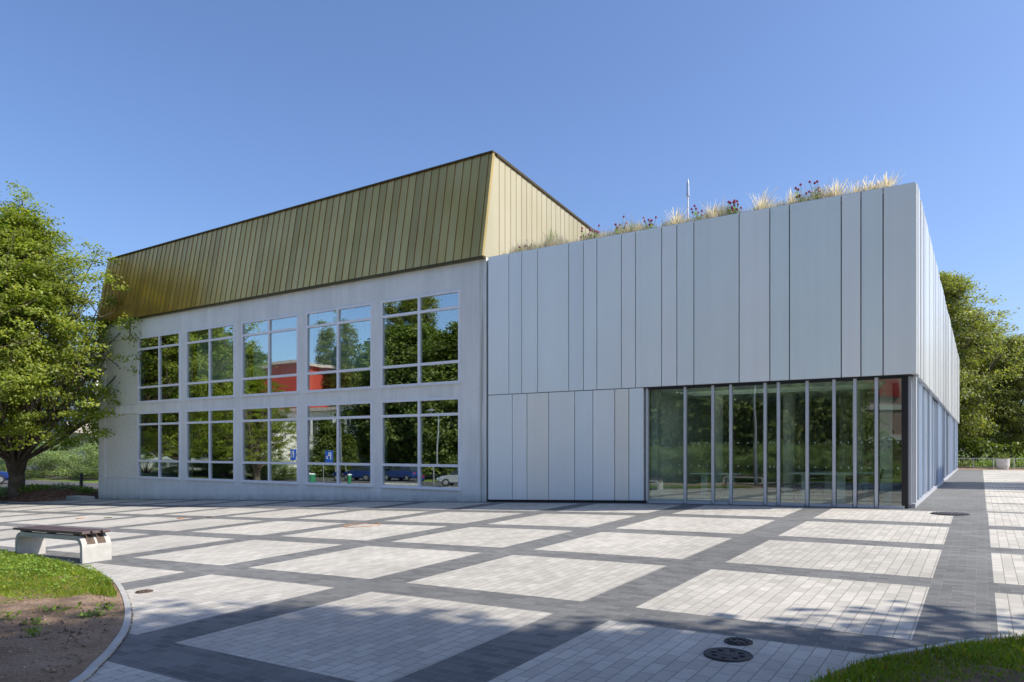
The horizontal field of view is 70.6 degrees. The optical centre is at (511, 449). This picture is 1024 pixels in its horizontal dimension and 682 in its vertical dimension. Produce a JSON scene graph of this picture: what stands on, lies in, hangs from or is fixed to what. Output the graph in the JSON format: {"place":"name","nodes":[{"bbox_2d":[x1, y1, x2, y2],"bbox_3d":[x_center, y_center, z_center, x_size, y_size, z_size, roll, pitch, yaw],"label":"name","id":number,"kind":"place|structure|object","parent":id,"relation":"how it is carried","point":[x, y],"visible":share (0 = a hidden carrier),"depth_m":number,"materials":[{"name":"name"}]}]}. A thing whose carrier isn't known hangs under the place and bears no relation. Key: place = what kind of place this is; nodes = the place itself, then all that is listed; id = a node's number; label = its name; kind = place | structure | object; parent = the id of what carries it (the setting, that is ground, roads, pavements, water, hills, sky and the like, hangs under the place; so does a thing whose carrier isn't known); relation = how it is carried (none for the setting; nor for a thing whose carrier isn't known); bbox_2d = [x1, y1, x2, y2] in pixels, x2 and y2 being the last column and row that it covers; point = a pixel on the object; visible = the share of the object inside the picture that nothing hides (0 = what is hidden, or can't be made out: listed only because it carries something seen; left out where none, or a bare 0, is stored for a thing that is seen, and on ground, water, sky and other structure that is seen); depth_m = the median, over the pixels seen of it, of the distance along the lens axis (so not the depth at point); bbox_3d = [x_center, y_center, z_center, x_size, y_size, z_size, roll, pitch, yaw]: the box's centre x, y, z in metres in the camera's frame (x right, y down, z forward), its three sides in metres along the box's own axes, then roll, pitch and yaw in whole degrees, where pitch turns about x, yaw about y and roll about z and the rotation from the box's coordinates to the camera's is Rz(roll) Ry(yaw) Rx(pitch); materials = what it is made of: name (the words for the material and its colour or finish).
{"place":"outdoors","nodes":[
{"label":"outdoors","id":0,"kind":"place"},
{"bbox_2d":[0,480,97,488],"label":"parking lot","id":1,"kind":"structure","parent":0,"point":[40,482],"depth_m":52.84,"materials":[{"name":"grey asphalt"}]},
{"bbox_2d":[0,471,7,483],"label":"parked car","id":2,"kind":"object","parent":1,"relation":"on","point":[3,476],"visible":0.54,"depth_m":52.10,"materials":[{"name":"blue paint"}]},
{"bbox_2d":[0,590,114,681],"bbox_3d":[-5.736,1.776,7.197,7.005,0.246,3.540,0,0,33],"label":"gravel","id":3,"kind":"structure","parent":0,"point":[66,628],"depth_m":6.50,"materials":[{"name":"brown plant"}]},
{"bbox_2d":[0,549,119,603],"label":"grass","id":4,"kind":"structure","parent":0,"point":[91,586],"depth_m":9.24,"materials":[{"name":"green plant"}]},
{"bbox_2d":[26,475,97,479],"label":"road","id":5,"kind":"structure","parent":0,"point":[69,478],"depth_m":61.84,"materials":[{"name":"grey asphalt"}]},
{"bbox_2d":[0,557,124,681],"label":"soil","id":6,"kind":"structure","parent":0,"point":[95,649],"depth_m":6.61,"materials":[{"name":"brown soil"}]},
{"bbox_2d":[0,608,27,620],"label":"weed","id":7,"kind":"object","parent":6,"relation":"on","point":[9,613],"visible":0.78,"depth_m":7.37,"materials":[{"name":"green plant"}]},
{"bbox_2d":[3,596,31,603],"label":"weed","id":8,"kind":"object","parent":6,"relation":"on","point":[20,598],"visible":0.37,"depth_m":8.18,"materials":[{"name":"green plant"}]},
{"bbox_2d":[22,616,46,624],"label":"weed","id":9,"kind":"object","parent":6,"relation":"on","point":[32,619],"visible":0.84,"depth_m":7.05,"materials":[{"name":"green plant"}]},
{"bbox_2d":[22,626,48,636],"bbox_3d":[-4.370,1.686,6.647,0.226,0.126,0.307,0,0,-36],"label":"weed","id":10,"kind":"object","parent":6,"relation":"on","point":[30,630],"visible":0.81,"depth_m":6.61,"materials":[{"name":"green plant"}]},
{"bbox_2d":[33,605,59,611],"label":"weed","id":11,"kind":"object","parent":6,"relation":"on","point":[46,608],"visible":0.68,"depth_m":7.63,"materials":[{"name":"green plant"}]},
{"bbox_2d":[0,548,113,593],"bbox_3d":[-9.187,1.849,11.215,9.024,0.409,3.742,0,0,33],"label":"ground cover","id":12,"kind":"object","parent":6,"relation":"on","point":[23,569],"visible":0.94,"depth_m":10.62,"materials":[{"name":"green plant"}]},
{"bbox_2d":[45,602,82,612],"bbox_3d":[-4.747,1.696,7.661,0.304,0.134,0.350,0,0,33],"label":"weed","id":13,"kind":"object","parent":6,"relation":"on","point":[63,609],"visible":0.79,"depth_m":7.65,"materials":[{"name":"green plant"}]},
{"bbox_2d":[69,610,95,617],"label":"weed","id":14,"kind":"object","parent":6,"relation":"on","point":[81,614],"visible":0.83,"depth_m":7.30,"materials":[{"name":"green plant"}]},
{"bbox_2d":[87,607,114,616],"bbox_3d":[-4.206,1.686,7.388,0.271,0.120,0.180,0,0,-12],"label":"weed","id":15,"kind":"object","parent":6,"relation":"on","point":[97,609],"visible":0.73,"depth_m":7.40,"materials":[{"name":"green plant"}]},
{"bbox_2d":[94,601,119,609],"bbox_3d":[-4.322,1.686,7.720,0.244,0.124,0.198,0,0,-33],"label":"weed","id":16,"kind":"object","parent":6,"relation":"on","point":[105,604],"visible":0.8,"depth_m":7.72,"materials":[{"name":"green plant"}]},
{"bbox_2d":[0,498,1023,681],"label":"plaza","id":17,"kind":"structure","parent":0,"point":[317,591],"depth_m":8.50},
{"bbox_2d":[13,525,111,563],"bbox_3d":[-7.853,1.665,12.571,2.430,0.572,0.470,-2,-1,33],"label":"park bench","id":18,"kind":"object","parent":17,"relation":"on","point":[95,545],"visible":0.98,"depth_m":12.12,"materials":[{"name":"concrete"}]},
{"bbox_2d":[66,495,94,499],"bbox_3d":[-20.865,2.403,34.959,1.400,0.260,0.650,0,0,33],"label":"concrete step","id":19,"kind":"object","parent":17,"relation":"on","point":[79,497],"visible":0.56,"depth_m":34.70,"materials":[{"name":"grey concrete"}]},
{"bbox_2d":[59,561,130,681],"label":"kerb","id":20,"kind":"structure","parent":17,"relation":"on","point":[91,668],"depth_m":6.40,"materials":[{"name":"concrete"}]},
{"bbox_2d":[84,584,132,680],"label":"joint soil","id":21,"kind":"structure","parent":17,"relation":"on","point":[104,662],"depth_m":6.27,"materials":[{"name":"brown soil"}]},
{"bbox_2d":[135,589,153,593],"bbox_3d":[-4.518,1.757,8.889,0.200,0.037,0.200,0,0,33],"label":"manhole cover","id":22,"kind":"object","parent":17,"relation":"on","point":[143,591],"visible":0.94,"depth_m":8.85,"materials":[{"name":"metal"}]},
{"bbox_2d":[343,523,379,526],"bbox_3d":[-3.420,1.735,16.464,0.840,0.054,0.840,0,0,33],"label":"manhole cover","id":23,"kind":"object","parent":17,"relation":"on","point":[364,523],"visible":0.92,"depth_m":16.68,"materials":[{"name":"metal"}]},
{"bbox_2d":[704,647,752,661],"bbox_3d":[1.678,1.600,5.612,0.370,0.037,0.370,0,0,33],"label":"manhole cover","id":24,"kind":"object","parent":17,"relation":"on","point":[724,654],"visible":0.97,"depth_m":5.58,"materials":[{"name":"metal"}]},
{"bbox_2d":[724,637,752,645],"bbox_3d":[1.869,1.593,5.967,0.230,0.037,0.230,0,0,33],"label":"manhole cover","id":25,"kind":"object","parent":17,"relation":"on","point":[737,641],"visible":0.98,"depth_m":5.94,"materials":[{"name":"metal"}]},
{"bbox_2d":[806,634,1021,681],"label":"kerb","id":26,"kind":"structure","parent":17,"relation":"on","point":[836,668],"depth_m":5.51,"materials":[{"name":"concrete"}]},
{"bbox_2d":[931,512,969,515],"bbox_3d":[9.252,1.368,15.271,0.720,0.044,0.720,0,0,33],"label":"drain grate","id":27,"kind":"object","parent":17,"relation":"on","point":[951,513],"visible":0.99,"depth_m":15.12,"materials":[{"name":"metal"}]},
{"bbox_2d":[0,0,1023,449],"label":"sky","id":28,"kind":"structure","parent":0,"point":[142,124],"materials":[{"name":"blue"}]},
{"bbox_2d":[1,450,1023,511],"bbox_3d":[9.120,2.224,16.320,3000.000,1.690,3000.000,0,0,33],"label":"ground","id":29,"kind":"structure","parent":0,"point":[70,480],"depth_m":60.23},
{"bbox_2d":[0,447,84,478],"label":"juniper shrub","id":30,"kind":"object","parent":29,"relation":"on","point":[44,472],"visible":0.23,"depth_m":64.55,"materials":[{"name":"green plant"}]},
{"bbox_2d":[0,485,97,501],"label":"mulch bed","id":31,"kind":"object","parent":29,"relation":"on","point":[54,494],"visible":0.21,"depth_m":35.44,"materials":[{"name":"brown soil"}]},
{"bbox_2d":[0,484,7,496],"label":"shrub","id":32,"kind":"object","parent":31,"relation":"on","point":[2,493],"visible":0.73,"depth_m":35.65,"materials":[{"name":"green plant"}]},
{"bbox_2d":[15,483,52,492],"bbox_3d":[-23.720,1.916,36.089,1.908,0.634,1.753,0,0,33],"label":"shrub","id":33,"kind":"object","parent":31,"relation":"on","point":[25,487],"visible":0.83,"depth_m":35.74,"materials":[{"name":"green plant"}]},
{"bbox_2d":[47,482,77,489],"bbox_3d":[-22.847,1.895,36.697,1.677,0.626,1.766,0,0,33],"label":"shrub","id":34,"kind":"object","parent":31,"relation":"on","point":[63,485],"visible":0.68,"depth_m":36.53,"materials":[{"name":"green plant"}]},
{"bbox_2d":[79,473,82,488],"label":"bollard","id":35,"kind":"object","parent":31,"relation":"on","point":[80,478],"visible":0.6,"depth_m":43.58,"materials":[{"name":"black metal"}]},
{"bbox_2d":[69,484,97,493],"bbox_3d":[-21.944,2.045,36.920,1.542,0.531,1.579,0,0,33],"label":"shrub","id":36,"kind":"object","parent":31,"relation":"on","point":[87,488],"visible":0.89,"depth_m":36.78,"materials":[{"name":"green plant"}]},
{"bbox_2d":[0,180,178,499],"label":"hornbeam tree","id":37,"kind":"object","parent":31,"relation":"on","point":[34,286],"visible":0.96,"depth_m":32.32,"materials":[{"name":"green plant"}]},
{"bbox_2d":[1,351,97,468],"bbox_3d":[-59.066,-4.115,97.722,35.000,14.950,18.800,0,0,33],"label":"tree","id":38,"kind":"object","parent":29,"relation":"on","point":[76,434],"depth_m":86.82,"materials":[{"name":"plant"}]},
{"bbox_2d":[3,436,97,479],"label":"juniper shrub","id":39,"kind":"object","parent":29,"relation":"on","point":[48,456],"visible":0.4,"depth_m":60.35,"materials":[{"name":"green plant"}]},
{"bbox_2d":[70,446,97,477],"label":"juniper shrub","id":40,"kind":"object","parent":29,"relation":"on","point":[91,469],"visible":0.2,"depth_m":58.31,"materials":[{"name":"green plant"}]},
{"bbox_2d":[77,402,97,459],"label":"yew tree","id":41,"kind":"object","parent":29,"relation":"on","point":[91,437],"visible":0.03,"depth_m":74.21,"materials":[{"name":"green plant"}]},
{"bbox_2d":[96,150,696,501],"bbox_3d":[-2.667,-3.312,41.233,23.310,12.545,29.260,0,0,33],"label":"windowed hall","id":42,"kind":"structure","parent":29,"relation":"on","point":[404,258],"depth_m":27.76,"materials":[{"name":"paint"}]},
{"bbox_2d":[136,411,179,479],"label":"window","id":43,"kind":"structure","parent":42,"relation":"in","point":[159,423],"depth_m":32.55,"materials":[{"name":"white metal"}]},
{"bbox_2d":[137,331,179,402],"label":"window","id":44,"kind":"structure","parent":42,"relation":"in","point":[160,346],"depth_m":32.55,"materials":[{"name":"white metal"}]},
{"bbox_2d":[185,323,234,399],"bbox_3d":[-12.752,-3.640,30.542,3.420,3.040,0.135,0,0,33],"label":"window","id":45,"kind":"structure","parent":42,"relation":"in","point":[210,339],"depth_m":30.51,"materials":[{"name":"white metal"}]},
{"bbox_2d":[185,408,234,481],"bbox_3d":[-12.752,-0.175,30.542,3.420,3.030,0.135,0,0,33],"label":"window","id":46,"kind":"structure","parent":42,"relation":"in","point":[210,421],"depth_m":30.51,"materials":[{"name":"white metal"}]},
{"bbox_2d":[197,327,232,383],"bbox_3d":[-12.473,-3.990,30.899,3.100,2.300,0.168,0,0,33],"label":"curtain","id":47,"kind":"object","parent":42,"relation":"hanging from","point":[222,359],"visible":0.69,"depth_m":31.04,"materials":[{"name":"white fabric"}]},
{"bbox_2d":[240,314,298,396],"bbox_3d":[-9.547,-3.640,28.464,3.460,3.040,0.135,0,0,33],"label":"window","id":48,"kind":"structure","parent":42,"relation":"in","point":[269,332],"depth_m":28.46,"materials":[{"name":"white metal"}]},
{"bbox_2d":[240,405,298,483],"bbox_3d":[-9.547,-0.175,28.464,3.460,3.030,0.135,0,0,33],"label":"window","id":49,"kind":"structure","parent":42,"relation":"in","point":[243,462],"depth_m":28.46,"materials":[{"name":"white metal"}]},
{"bbox_2d":[253,318,296,379],"bbox_3d":[-9.285,-3.990,28.831,3.100,2.300,0.166,0,0,33],"label":"curtain","id":50,"kind":"object","parent":42,"relation":"hanging from","point":[283,353],"visible":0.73,"depth_m":28.91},
{"bbox_2d":[305,302,372,392],"bbox_3d":[-6.334,-3.640,26.380,3.460,3.040,0.135,0,0,33],"label":"window","id":51,"kind":"structure","parent":42,"relation":"in","point":[338,371],"depth_m":26.36,"materials":[{"name":"white metal"}]},
{"bbox_2d":[305,401,372,486],"bbox_3d":[-6.334,-0.175,26.380,3.460,3.030,0.135,0,0,33],"label":"window","id":52,"kind":"structure","parent":42,"relation":"in","point":[338,417],"depth_m":26.36,"materials":[{"name":"white metal"}]},
{"bbox_2d":[319,307,369,374],"bbox_3d":[-6.074,-3.990,26.753,3.150,2.300,0.164,0,0,33],"label":"window pane","id":53,"kind":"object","parent":42,"relation":"hanging from","point":[354,345],"visible":0.73,"depth_m":26.79,"materials":[{"name":"clear glass"}]},
{"bbox_2d":[379,289,460,387],"bbox_3d":[-3.108,-3.640,24.288,3.510,3.040,0.135,0,0,33],"label":"window","id":54,"kind":"structure","parent":42,"relation":"in","point":[419,297],"depth_m":24.26,"materials":[{"name":"white metal"}]},
{"bbox_2d":[379,397,460,490],"bbox_3d":[-3.108,-0.175,24.288,3.510,3.030,0.135,0,0,33],"label":"window","id":55,"kind":"structure","parent":42,"relation":"in","point":[419,415],"depth_m":24.26,"materials":[{"name":"white metal"}]},
{"bbox_2d":[488,182,958,508],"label":"panelled building","id":56,"kind":"structure","parent":29,"relation":"on","point":[825,323],"depth_m":19.98,"materials":[{"name":"white metal"}]},
{"bbox_2d":[580,227,589,239],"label":"coneflower plant","id":57,"kind":"object","parent":56,"relation":"on","point":[582,235],"visible":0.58,"depth_m":21.34,"materials":[{"name":"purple plant"}]},
{"bbox_2d":[589,224,599,238],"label":"coneflower plant","id":58,"kind":"object","parent":56,"relation":"on","point":[597,231],"visible":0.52,"depth_m":21.15,"materials":[{"name":"purple plant"}]},
{"bbox_2d":[614,215,626,233],"bbox_3d":[3.123,-6.279,20.810,0.390,0.802,0.328,0,0,10],"label":"coneflower plant","id":59,"kind":"object","parent":56,"relation":"on","point":[615,224],"visible":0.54,"depth_m":20.74,"materials":[{"name":"purple plant"}]},
{"bbox_2d":[643,216,656,228],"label":"coneflower plant","id":60,"kind":"object","parent":56,"relation":"on","point":[650,221],"visible":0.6,"depth_m":20.32,"materials":[{"name":"purple plant"}]},
{"bbox_2d":[686,179,689,219],"bbox_3d":[6.176,-7.690,25.380,0.300,3.620,0.300,0,0,33],"label":"lightning mast","id":61,"kind":"object","parent":56,"relation":"on","point":[687,192],"visible":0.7,"depth_m":25.36,"materials":[{"name":"silver metal"}]},
{"bbox_2d":[690,205,702,220],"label":"coneflower plant","id":62,"kind":"object","parent":56,"relation":"on","point":[696,212],"visible":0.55,"depth_m":19.61,"materials":[{"name":"purple plant"}]},
{"bbox_2d":[702,200,731,217],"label":"feather grass","id":63,"kind":"object","parent":56,"relation":"on","point":[714,209],"depth_m":19.24,"materials":[{"name":"beige plant"}]},
{"bbox_2d":[690,472,745,496],"bbox_3d":[5.796,1.007,20.383,1.350,0.666,0.720,0,0,36],"label":"cafe table","id":64,"kind":"object","parent":56,"relation":"on","point":[704,483],"visible":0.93,"depth_m":20.46,"materials":[{"name":"metal"}]},
{"bbox_2d":[727,199,737,213],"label":"coneflower plant","id":65,"kind":"object","parent":56,"relation":"on","point":[730,202],"visible":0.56,"depth_m":18.97,"materials":[{"name":"purple plant"}]},
{"bbox_2d":[729,200,741,213],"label":"coneflower plant","id":66,"kind":"object","parent":56,"relation":"on","point":[734,202],"visible":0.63,"depth_m":18.90,"materials":[{"name":"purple plant"}]},
{"bbox_2d":[747,187,778,210],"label":"feather grass","id":67,"kind":"object","parent":56,"relation":"on","point":[759,203],"depth_m":18.55,"materials":[{"name":"beige plant"}]},
{"bbox_2d":[773,467,794,501],"bbox_3d":[7.031,0.911,18.679,0.522,0.863,0.427,0,0,22],"label":"cafe chair","id":68,"kind":"object","parent":56,"relation":"on","point":[792,484],"visible":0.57,"depth_m":18.52,"materials":[{"name":"black plastic"}]},
{"bbox_2d":[794,183,806,200],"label":"coneflower plant","id":69,"kind":"object","parent":56,"relation":"on","point":[799,195],"visible":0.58,"depth_m":18.05,"materials":[{"name":"purple plant"}]},
{"bbox_2d":[808,180,820,197],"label":"coneflower plant","id":70,"kind":"object","parent":56,"relation":"on","point":[817,181],"visible":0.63,"depth_m":17.88,"materials":[{"name":"purple plant"}]},
{"bbox_2d":[809,467,824,500],"bbox_3d":[8.034,0.911,19.154,0.427,0.863,0.522,0,0,27],"label":"cafe chair","id":71,"kind":"object","parent":56,"relation":"on","point":[816,477],"visible":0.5,"depth_m":19.28,"materials":[{"name":"black plastic"}]},
{"bbox_2d":[789,472,852,501],"bbox_3d":[7.942,0.970,18.454,1.500,0.740,0.800,0,0,30],"label":"cafe table","id":72,"kind":"object","parent":56,"relation":"on","point":[841,486],"visible":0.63,"depth_m":18.22,"materials":[{"name":"metal"}]},
{"bbox_2d":[836,467,852,501],"bbox_3d":[8.578,0.911,18.622,0.427,0.863,0.522,0,0,22],"label":"cafe chair","id":73,"kind":"object","parent":56,"relation":"on","point":[849,478],"visible":0.49,"depth_m":18.76,"materials":[{"name":"black plastic"}]},
{"bbox_2d":[823,471,874,500],"bbox_3d":[8.822,0.970,19.076,1.500,0.740,0.800,0,0,27],"label":"cafe table","id":74,"kind":"object","parent":56,"relation":"on","point":[828,483],"visible":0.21,"depth_m":18.87,"materials":[{"name":"laminate"}]},
{"bbox_2d":[843,466,857,497],"bbox_3d":[9.181,0.911,19.722,0.427,0.863,0.522,0,0,33],"label":"cafe chair","id":75,"kind":"object","parent":56,"relation":"on","point":[852,475],"visible":0.23,"depth_m":19.85,"materials":[{"name":"black plastic"}]},
{"bbox_2d":[859,469,883,504],"bbox_3d":[8.787,0.911,17.668,0.522,0.863,0.427,0,0,33],"label":"cafe chair","id":76,"kind":"object","parent":56,"relation":"on","point":[880,478],"visible":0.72,"depth_m":17.62,"materials":[{"name":"black plastic"}]},
{"bbox_2d":[958,460,980,467],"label":"shrub","id":77,"kind":"object","parent":29,"relation":"on","point":[967,464],"visible":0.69,"depth_m":52.26,"materials":[{"name":"green plant"}]},
{"bbox_2d":[938,269,1023,448],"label":"linden tree","id":78,"kind":"object","parent":29,"relation":"on","point":[972,406],"visible":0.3,"depth_m":53.84,"materials":[{"name":"green plant"}]},
{"bbox_2d":[970,459,992,467],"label":"shrub","id":79,"kind":"object","parent":29,"relation":"on","point":[984,463],"visible":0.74,"depth_m":51.09,"materials":[{"name":"green plant"}]},
{"bbox_2d":[955,319,1022,464],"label":"linden tree","id":80,"kind":"object","parent":29,"relation":"on","point":[983,353],"visible":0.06,"depth_m":59.26,"materials":[{"name":"green plant"}]},
{"bbox_2d":[958,436,1023,466],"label":"hedge","id":81,"kind":"object","parent":29,"relation":"on","point":[983,442],"visible":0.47,"depth_m":53.15,"materials":[{"name":"green plant"}]},
{"bbox_2d":[978,332,1023,461],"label":"linden tree","id":82,"kind":"object","parent":29,"relation":"on","point":[1013,424],"visible":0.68,"depth_m":55.48,"materials":[{"name":"green plant"}]},
{"bbox_2d":[1010,454,1023,468],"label":"shrub","id":83,"kind":"object","parent":29,"relation":"on","point":[1020,462],"visible":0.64,"depth_m":50.02,"materials":[{"name":"green plant"}]},
{"bbox_2d":[665,207,690,224],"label":"feather grass","id":84,"kind":"object","parent":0,"point":[678,219],"depth_m":19.77,"materials":[{"name":"beige plant"}]},
{"bbox_2d":[498,176,882,254],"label":"roof grass","id":85,"kind":"structure","parent":0,"point":[631,228],"depth_m":19.91,"materials":[{"name":"green plant"}]},
{"bbox_2d":[780,187,809,204],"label":"feather grass","id":86,"kind":"object","parent":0,"point":[791,198],"depth_m":18.20,"materials":[{"name":"beige plant"}]},
{"bbox_2d":[825,178,854,196],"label":"feather grass","id":87,"kind":"object","parent":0,"point":[834,191],"depth_m":17.61,"materials":[{"name":"beige plant"}]},
{"bbox_2d":[843,177,869,193],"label":"feather grass","id":88,"kind":"object","parent":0,"point":[854,190],"depth_m":17.34,"materials":[{"name":"beige plant"}]},
{"bbox_2d":[861,174,884,190],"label":"feather grass","id":89,"kind":"object","parent":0,"point":[869,185],"depth_m":17.20,"materials":[{"name":"beige plant"}]},
{"bbox_2d":[875,171,904,187],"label":"feather grass","id":90,"kind":"object","parent":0,"point":[888,183],"depth_m":16.97,"materials":[{"name":"beige plant"}]},
{"bbox_2d":[819,637,1023,681],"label":"soil","id":91,"kind":"structure","parent":0,"point":[976,677],"depth_m":4.88,"materials":[{"name":"brown soil"}]},
{"bbox_2d":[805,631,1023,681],"bbox_3d":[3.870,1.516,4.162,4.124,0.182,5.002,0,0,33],"label":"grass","id":92,"kind":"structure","parent":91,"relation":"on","point":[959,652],"depth_m":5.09,"materials":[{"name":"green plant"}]},
{"bbox_2d":[913,470,1023,511],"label":"pavement","id":93,"kind":"structure","parent":0,"point":[989,490],"depth_m":22.52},
{"bbox_2d":[958,468,1023,469],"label":"terrace","id":94,"kind":"structure","parent":0,"point":[987,469],"depth_m":48.07,"materials":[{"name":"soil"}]},
{"bbox_2d":[958,458,1023,468],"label":"railing fence","id":95,"kind":"object","parent":94,"relation":"on","point":[993,467],"visible":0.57,"depth_m":49.29,"materials":[{"name":"metal"}]},
{"bbox_2d":[993,451,1015,469],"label":"planter","id":96,"kind":"object","parent":94,"relation":"on","point":[1002,462],"visible":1,"depth_m":47.81,"materials":[{"name":"white concrete"}]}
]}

